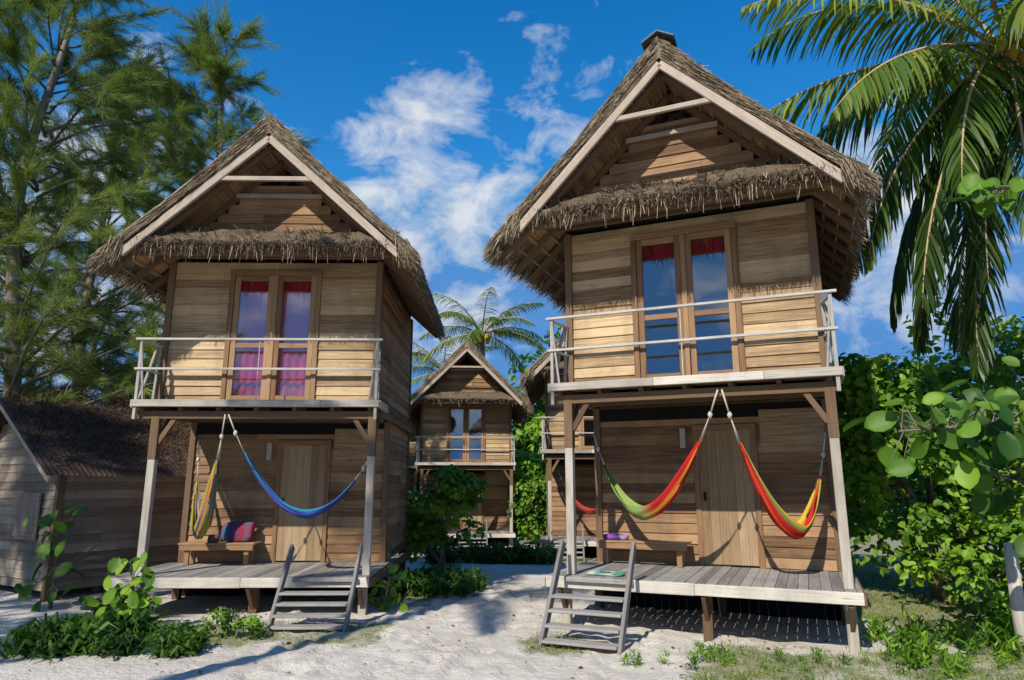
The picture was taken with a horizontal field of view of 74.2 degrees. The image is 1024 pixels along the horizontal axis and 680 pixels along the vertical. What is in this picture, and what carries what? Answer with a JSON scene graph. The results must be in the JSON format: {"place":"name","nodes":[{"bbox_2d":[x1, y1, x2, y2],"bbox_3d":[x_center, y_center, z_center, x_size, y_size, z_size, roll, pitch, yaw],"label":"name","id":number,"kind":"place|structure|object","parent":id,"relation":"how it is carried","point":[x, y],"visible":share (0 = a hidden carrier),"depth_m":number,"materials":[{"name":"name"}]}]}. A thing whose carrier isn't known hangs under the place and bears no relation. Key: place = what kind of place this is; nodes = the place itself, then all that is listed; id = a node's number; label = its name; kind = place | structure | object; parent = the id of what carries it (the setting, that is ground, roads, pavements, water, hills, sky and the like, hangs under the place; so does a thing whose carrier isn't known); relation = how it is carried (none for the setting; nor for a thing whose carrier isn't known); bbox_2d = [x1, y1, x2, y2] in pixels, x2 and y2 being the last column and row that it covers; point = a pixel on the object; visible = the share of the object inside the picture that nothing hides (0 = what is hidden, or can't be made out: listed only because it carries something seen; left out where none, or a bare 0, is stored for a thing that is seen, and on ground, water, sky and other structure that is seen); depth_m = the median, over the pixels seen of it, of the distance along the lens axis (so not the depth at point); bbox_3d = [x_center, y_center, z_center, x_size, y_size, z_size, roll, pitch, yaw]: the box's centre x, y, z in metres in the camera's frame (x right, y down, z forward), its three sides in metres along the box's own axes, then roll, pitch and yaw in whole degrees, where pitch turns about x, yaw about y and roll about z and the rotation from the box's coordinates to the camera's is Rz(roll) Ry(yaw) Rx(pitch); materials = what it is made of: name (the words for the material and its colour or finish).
{"place":"outdoors","nodes":[
{"label":"outdoors","id":0,"kind":"place"},
{"bbox_2d":[0,513,1023,679],"bbox_3d":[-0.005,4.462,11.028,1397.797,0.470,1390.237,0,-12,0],"label":"ground","id":1,"kind":"structure","parent":0,"point":[481,630],"depth_m":8.36,"materials":[{"name":"white sand"}]},
{"bbox_2d":[14,501,98,611],"bbox_3d":[-7.156,3.462,10.661,1.071,1.792,1.155,11,-16,-42],"label":"sea almond seedling","id":2,"kind":"object","parent":1,"relation":"on","point":[46,549],"visible":0.96,"depth_m":10.59,"materials":[{"name":"green plant"}]},
{"bbox_2d":[0,20,122,398],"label":"casuarina tree","id":3,"kind":"object","parent":1,"relation":"on","point":[21,235],"visible":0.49,"depth_m":16.64,"materials":[{"name":"green plant"}]},
{"bbox_2d":[0,381,187,423],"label":"dry brush","id":4,"kind":"object","parent":1,"relation":"on","point":[126,398],"visible":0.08,"depth_m":15.87,"materials":[{"name":"brown plant"}]},
{"bbox_2d":[0,0,202,407],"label":"casuarina tree","id":5,"kind":"object","parent":1,"relation":"on","point":[108,45],"visible":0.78,"depth_m":17.28,"materials":[{"name":"green plant"}]},
{"bbox_2d":[0,39,203,402],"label":"casuarina tree","id":6,"kind":"object","parent":1,"relation":"on","point":[56,120],"visible":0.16,"depth_m":23.70,"materials":[{"name":"green plant"}]},
{"bbox_2d":[0,608,212,664],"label":"beach lily plants","id":7,"kind":"object","parent":1,"relation":"on","point":[114,633],"visible":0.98,"depth_m":7.68,"materials":[{"name":"green plant"}]},
{"bbox_2d":[0,392,224,601],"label":"wooden shed","id":8,"kind":"structure","parent":1,"relation":"on","point":[61,456],"depth_m":12.38,"materials":[{"name":"brown wood"}]},
{"bbox_2d":[82,551,161,618],"bbox_3d":[-4.860,3.346,8.616,0.867,1.325,0.764,0,-12,0],"label":"sea almond seedling","id":9,"kind":"object","parent":1,"relation":"on","point":[139,599],"visible":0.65,"depth_m":8.57,"materials":[{"name":"green plant"}]},
{"bbox_2d":[90,587,159,616],"bbox_3d":[-5.368,3.703,9.253,1.030,0.620,0.638,-4,-13,20],"label":"broadleaf shrub","id":10,"kind":"object","parent":1,"relation":"on","point":[152,605],"visible":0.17,"depth_m":9.23,"materials":[{"name":"green plant"}]},
{"bbox_2d":[0,0,336,406],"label":"casuarina tree","id":11,"kind":"object","parent":1,"relation":"on","point":[203,52],"visible":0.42,"depth_m":19.12,"materials":[{"name":"green plant"}]},
{"bbox_2d":[198,606,270,638],"bbox_3d":[-3.525,3.606,8.523,0.856,0.505,0.620,0,-12,0],"label":"broadleaf shrub","id":12,"kind":"object","parent":1,"relation":"on","point":[225,618],"visible":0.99,"depth_m":8.50,"materials":[{"name":"green plant"}]},
{"bbox_2d":[85,112,445,632],"bbox_3d":[-3.910,0.739,12.430,5.064,7.923,5.874,0,-12,-1],"label":"thatched bungalow","id":13,"kind":"object","parent":1,"relation":"on","point":[272,261],"visible":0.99,"depth_m":11.19,"materials":[{"name":"brown wood"}]},
{"bbox_2d":[190,414,225,539],"bbox_3d":[-4.966,2.261,11.040,0.252,1.941,1.986,8,-15,-35],"label":"hammock","id":14,"kind":"object","parent":13,"relation":"hanging from","point":[202,514],"visible":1,"depth_m":10.71,"materials":[{"name":"fabric"}]},
{"bbox_2d":[178,541,261,564],"bbox_3d":[-4.963,3.619,11.492,1.270,0.360,0.382,0,-12,-1],"label":"wooden bench","id":15,"kind":"object","parent":13,"relation":"on","point":[247,548],"visible":1,"depth_m":11.34,"materials":[{"name":"brown wood"}]},
{"bbox_2d":[207,535,219,542],"bbox_3d":[-5.082,3.382,11.526,0.196,0.137,0.163,0,-12,-1],"label":"folded cloth","id":16,"kind":"object","parent":15,"relation":"on","point":[213,538],"visible":0.99,"depth_m":11.46,"materials":[{"name":"purple fabric"}]},
{"bbox_2d":[220,521,255,541],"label":"throw pillows","id":17,"kind":"object","parent":15,"relation":"on","point":[239,531],"visible":1,"depth_m":11.53,"materials":[{"name":"fabric"}]},
{"bbox_2d":[220,270,331,562],"bbox_3d":[-3.971,1.343,11.584,1.520,4.850,1.440,0,-12,-1],"label":"door and window frames","id":18,"kind":"structure","parent":13,"relation":"in","point":[276,278],"depth_m":11.26,"materials":[{"name":"brown wood"}]},
{"bbox_2d":[228,414,366,518],"bbox_3d":[-3.292,1.939,10.407,2.194,1.574,0.205,2,-12,-8],"label":"hammock","id":19,"kind":"object","parent":13,"relation":"hanging from","point":[297,512],"visible":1,"depth_m":10.28,"materials":[{"name":"fabric"}]},
{"bbox_2d":[275,446,326,560],"bbox_3d":[-3.714,2.863,11.955,0.777,1.970,0.030,0,-12,-1],"label":"door","id":20,"kind":"structure","parent":13,"relation":"in","point":[303,467],"depth_m":11.96,"materials":[{"name":"brown wood"}]},
{"bbox_2d":[354,564,410,612],"bbox_3d":[-2.023,3.944,10.531,0.939,0.873,0.584,-11,-16,41],"label":"sea almond seedling","id":21,"kind":"object","parent":1,"relation":"on","point":[391,595],"visible":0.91,"depth_m":10.49,"materials":[{"name":"green plant"}]},
{"bbox_2d":[408,419,419,496],"bbox_3d":[-6.221,5.402,32.488,5.188,8.042,5.863,1,-12,-4],"label":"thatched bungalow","id":22,"kind":"object","parent":1,"relation":"on","point":[413,475],"visible":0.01,"depth_m":31.36,"materials":[{"name":"brown wood"}]},
{"bbox_2d":[408,491,435,553],"bbox_3d":[-3.671,6.359,23.093,2.506,2.785,2.215,6,-14,-28],"label":"broadleaf shrub","id":23,"kind":"object","parent":1,"relation":"on","point":[416,498],"visible":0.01,"depth_m":23.42,"materials":[{"name":"green plant"}]},
{"bbox_2d":[417,471,455,530],"bbox_3d":[-3.657,7.162,34.261,5.950,6.128,4.900,7,-14,-30],"label":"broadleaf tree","id":24,"kind":"object","parent":1,"relation":"on","point":[418,481],"visible":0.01,"depth_m":32.20,"materials":[{"name":"green plant"}]},
{"bbox_2d":[378,562,496,598],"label":"beach lily plants","id":25,"kind":"object","parent":1,"relation":"on","point":[453,581],"visible":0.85,"depth_m":11.70,"materials":[{"name":"green plant"}]},
{"bbox_2d":[398,464,489,569],"bbox_3d":[-1.592,4.019,15.139,2.207,2.454,1.763,-4,-13,17],"label":"broadleaf shrub","id":26,"kind":"object","parent":1,"relation":"on","point":[457,490],"visible":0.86,"depth_m":14.84,"materials":[{"name":"green plant"}]},
{"bbox_2d":[411,336,498,386],"bbox_3d":[-3.885,5.258,37.831,6.662,10.256,6.662,0,-12,0],"label":"coconut palm","id":27,"kind":"object","parent":1,"relation":"on","point":[433,362],"visible":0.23,"depth_m":37.98,"materials":[{"name":"green plant"}]},
{"bbox_2d":[410,339,533,546],"bbox_3d":[-1.878,4.351,27.592,5.194,8.062,5.848,1,-12,-4],"label":"thatched bungalow","id":28,"kind":"object","parent":1,"relation":"on","point":[474,392],"visible":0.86,"depth_m":26.33,"materials":[{"name":"brown wood"}]},
{"bbox_2d":[446,404,485,529],"bbox_3d":[-1.834,5.045,26.742,1.520,4.850,1.440,1,-12,-4],"label":"door and window frames","id":29,"kind":"structure","parent":28,"relation":"in","point":[465,407],"depth_m":26.37,"materials":[{"name":"brown wood"}]},
{"bbox_2d":[462,493,480,529],"bbox_3d":[-1.614,6.568,27.126,0.777,1.970,0.030,1,-12,-4],"label":"door","id":30,"kind":"structure","parent":28,"relation":"in","point":[476,514],"depth_m":27.02,"materials":[{"name":"brown wood"}]},
{"bbox_2d":[419,287,547,373],"bbox_3d":[-1.488,3.632,33.068,6.705,11.455,6.651,0,-12,0],"label":"coconut palm","id":31,"kind":"object","parent":1,"relation":"on","point":[479,336],"visible":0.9,"depth_m":33.55,"materials":[{"name":"green plant"}]},
{"bbox_2d":[418,539,557,564],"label":"beach lily plants","id":32,"kind":"object","parent":1,"relation":"on","point":[497,553],"visible":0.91,"depth_m":17.38,"materials":[{"name":"green plant"}]},
{"bbox_2d":[0,591,989,678],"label":"fallen leaves","id":33,"kind":"object","parent":1,"relation":"on","point":[579,667],"visible":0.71,"depth_m":8.63,"materials":[{"name":"brown plant"}]},
{"bbox_2d":[479,367,544,458],"bbox_3d":[-0.065,6.054,38.464,8.263,9.351,5.846,0,-12,0],"label":"broadleaf tree","id":34,"kind":"object","parent":1,"relation":"on","point":[516,388],"visible":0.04,"depth_m":37.99,"materials":[{"name":"green plant"}]},
{"bbox_2d":[4,558,1023,679],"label":"grass","id":35,"kind":"structure","parent":1,"relation":"on","point":[739,675],"depth_m":7.95,"materials":[{"name":"green plant"}]},
{"bbox_2d":[509,414,545,535],"bbox_3d":[1.260,6.802,32.441,6.312,6.418,4.933,0,-12,0],"label":"broadleaf tree","id":36,"kind":"object","parent":1,"relation":"on","point":[520,457],"visible":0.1,"depth_m":31.49,"materials":[{"name":"green plant"}]},
{"bbox_2d":[506,461,559,544],"bbox_3d":[1.617,6.607,26.327,3.673,3.772,2.578,0,-12,0],"label":"broadleaf shrub","id":37,"kind":"object","parent":1,"relation":"on","point":[534,530],"visible":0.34,"depth_m":25.90,"materials":[{"name":"green plant"}]},
{"bbox_2d":[508,324,564,477],"bbox_3d":[3.160,4.783,37.023,8.060,11.228,6.020,0,-12,0],"label":"broadleaf tree","id":38,"kind":"object","parent":1,"relation":"on","point":[530,359],"visible":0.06,"depth_m":36.47,"materials":[{"name":"green plant"}]},
{"bbox_2d":[516,333,596,561],"bbox_3d":[2.885,2.934,21.966,5.182,8.095,5.855,-1,-12,4],"label":"thatched bungalow","id":39,"kind":"object","parent":1,"relation":"on","point":[535,380],"visible":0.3,"depth_m":21.05,"materials":[{"name":"brown wood"}]},
{"bbox_2d":[558,471,595,514],"bbox_3d":[2.351,4.587,20.383,2.046,1.307,0.285,-5,-13,22],"label":"hammock","id":40,"kind":"object","parent":39,"relation":"hanging from","point":[585,509],"visible":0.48,"depth_m":20.26,"materials":[{"name":"fabric"}]},
{"bbox_2d":[578,408,593,448],"bbox_3d":[2.834,3.644,21.111,1.520,4.850,1.440,-1,-12,4],"label":"door and window frames","id":41,"kind":"structure","parent":39,"relation":"in","point":[581,426],"depth_m":20.61,"materials":[{"name":"brown wood"}]},
{"bbox_2d":[480,30,882,654],"bbox_3d":[2.931,0.262,10.839,5.160,8.196,5.884,-5,-13,23],"label":"thatched bungalow","id":42,"kind":"object","parent":1,"relation":"on","point":[678,234],"visible":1,"depth_m":9.66,"materials":[{"name":"brown wood"}]},
{"bbox_2d":[587,570,624,576],"bbox_3d":[1.262,3.144,9.108,0.505,0.060,0.255,-5,-13,23],"label":"towel","id":43,"kind":"object","parent":42,"relation":"on","point":[607,573],"visible":0.98,"depth_m":9.04,"materials":[{"name":"teal fabric"}]},
{"bbox_2d":[595,538,691,567],"bbox_3d":[1.996,3.228,10.280,1.400,0.360,0.382,-5,-13,23],"label":"wooden bench","id":44,"kind":"object","parent":42,"relation":"on","point":[679,547],"visible":1,"depth_m":10.14,"materials":[{"name":"brown wood"}]},
{"bbox_2d":[602,533,628,539],"bbox_3d":[1.609,3.046,10.480,0.399,0.102,0.290,-5,-13,23],"label":"folded cloth","id":45,"kind":"object","parent":44,"relation":"on","point":[613,536],"visible":0.96,"depth_m":10.38,"materials":[{"name":"purple fabric"}]},
{"bbox_2d":[593,389,717,519],"bbox_3d":[2.003,1.715,9.741,0.285,1.714,2.656,7,-14,-32],"label":"hammock","id":46,"kind":"object","parent":42,"relation":"hanging from","point":[662,502],"visible":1,"depth_m":9.37,"materials":[{"name":"fabric"}]},
{"bbox_2d":[629,220,765,568],"bbox_3d":[2.740,0.875,10.010,1.520,4.850,1.440,-5,-13,23],"label":"door and window frames","id":47,"kind":"structure","parent":42,"relation":"in","point":[681,238],"depth_m":9.76,"materials":[{"name":"brown wood"}]},
{"bbox_2d":[697,430,759,565],"bbox_3d":[3.252,2.362,10.221,0.777,1.970,0.030,-5,-13,23],"label":"door","id":48,"kind":"structure","parent":42,"relation":"in","point":[725,479],"depth_m":10.20,"materials":[{"name":"brown wood"}]},
{"bbox_2d":[721,389,825,538],"bbox_3d":[3.546,1.649,8.952,1.828,1.911,0.285,6,-13,-26],"label":"hammock","id":49,"kind":"object","parent":42,"relation":"hanging from","point":[784,522],"visible":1,"depth_m":8.75,"materials":[{"name":"fabric"}]},
{"bbox_2d":[526,386,959,504],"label":"distant treeline","id":50,"kind":"object","parent":1,"relation":"on","point":[540,444],"depth_m":52.20,"materials":[{"name":"green plant"}]},
{"bbox_2d":[618,640,909,673],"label":"weeds","id":51,"kind":"object","parent":1,"relation":"on","point":[706,652],"visible":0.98,"depth_m":7.29,"materials":[{"name":"green plant"}]},
{"bbox_2d":[757,349,925,566],"bbox_3d":[7.161,2.939,16.814,5.848,5.495,3.881,0,-12,0],"label":"broadleaf tree","id":52,"kind":"object","parent":1,"relation":"on","point":[865,515],"visible":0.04,"depth_m":16.05,"materials":[{"name":"green plant"}]},
{"bbox_2d":[739,0,1023,382],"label":"coconut palm","id":53,"kind":"object","parent":1,"relation":"on","point":[969,125],"visible":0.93,"depth_m":10.02,"materials":[{"name":"green plant"}]},
{"bbox_2d":[847,438,942,532],"bbox_3d":[16.626,5.593,33.404,10.219,8.361,7.441,0,-12,0],"label":"broadleaf tree","id":54,"kind":"object","parent":1,"relation":"on","point":[898,500],"visible":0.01,"depth_m":32.76,"materials":[{"name":"green plant"}]},
{"bbox_2d":[832,316,1023,599],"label":"sea almond tree","id":55,"kind":"object","parent":1,"relation":"on","point":[869,386],"visible":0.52,"depth_m":11.32,"materials":[{"name":"green plant"}]},
{"bbox_2d":[842,386,1023,490],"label":"sea almond branch","id":56,"kind":"object","parent":55,"relation":"attached to","point":[957,435],"visible":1,"depth_m":6.56,"materials":[{"name":"green plant"}]},
{"bbox_2d":[935,356,1023,444],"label":"sea almond branch","id":57,"kind":"object","parent":55,"relation":"attached to","point":[969,395],"visible":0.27,"depth_m":7.05,"materials":[{"name":"green plant"}]},
{"bbox_2d":[964,445,1023,558],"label":"sea almond branch","id":58,"kind":"object","parent":55,"relation":"attached to","point":[984,502],"visible":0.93,"depth_m":7.18,"materials":[{"name":"green plant"}]},
{"bbox_2d":[845,604,1023,679],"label":"weeds","id":59,"kind":"object","parent":1,"relation":"on","point":[923,650],"visible":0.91,"depth_m":7.61,"materials":[{"name":"green plant"}]},
{"bbox_2d":[888,294,1023,571],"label":"broadleaf tree","id":60,"kind":"object","parent":1,"relation":"on","point":[958,361],"visible":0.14,"depth_m":14.37,"materials":[{"name":"green plant"}]},
{"bbox_2d":[908,459,1023,630],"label":"broadleaf shrub","id":61,"kind":"object","parent":1,"relation":"on","point":[999,603],"visible":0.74,"depth_m":9.61,"materials":[{"name":"green plant"}]},
{"bbox_2d":[1003,542,1023,661],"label":"fence post","id":62,"kind":"object","parent":1,"relation":"on","point":[1014,583],"visible":0.91,"depth_m":7.50,"materials":[{"name":"grey wood"}]},
{"bbox_2d":[0,0,1023,429],"label":"sky","id":63,"kind":"structure","parent":0,"point":[441,117],"materials":[{"name":"blue"}]},
{"bbox_2d":[946,172,1023,219],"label":"sea almond branch","id":64,"kind":"object","parent":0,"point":[975,185],"visible":1,"depth_m":6.90,"materials":[{"name":"green plant"}]}
]}

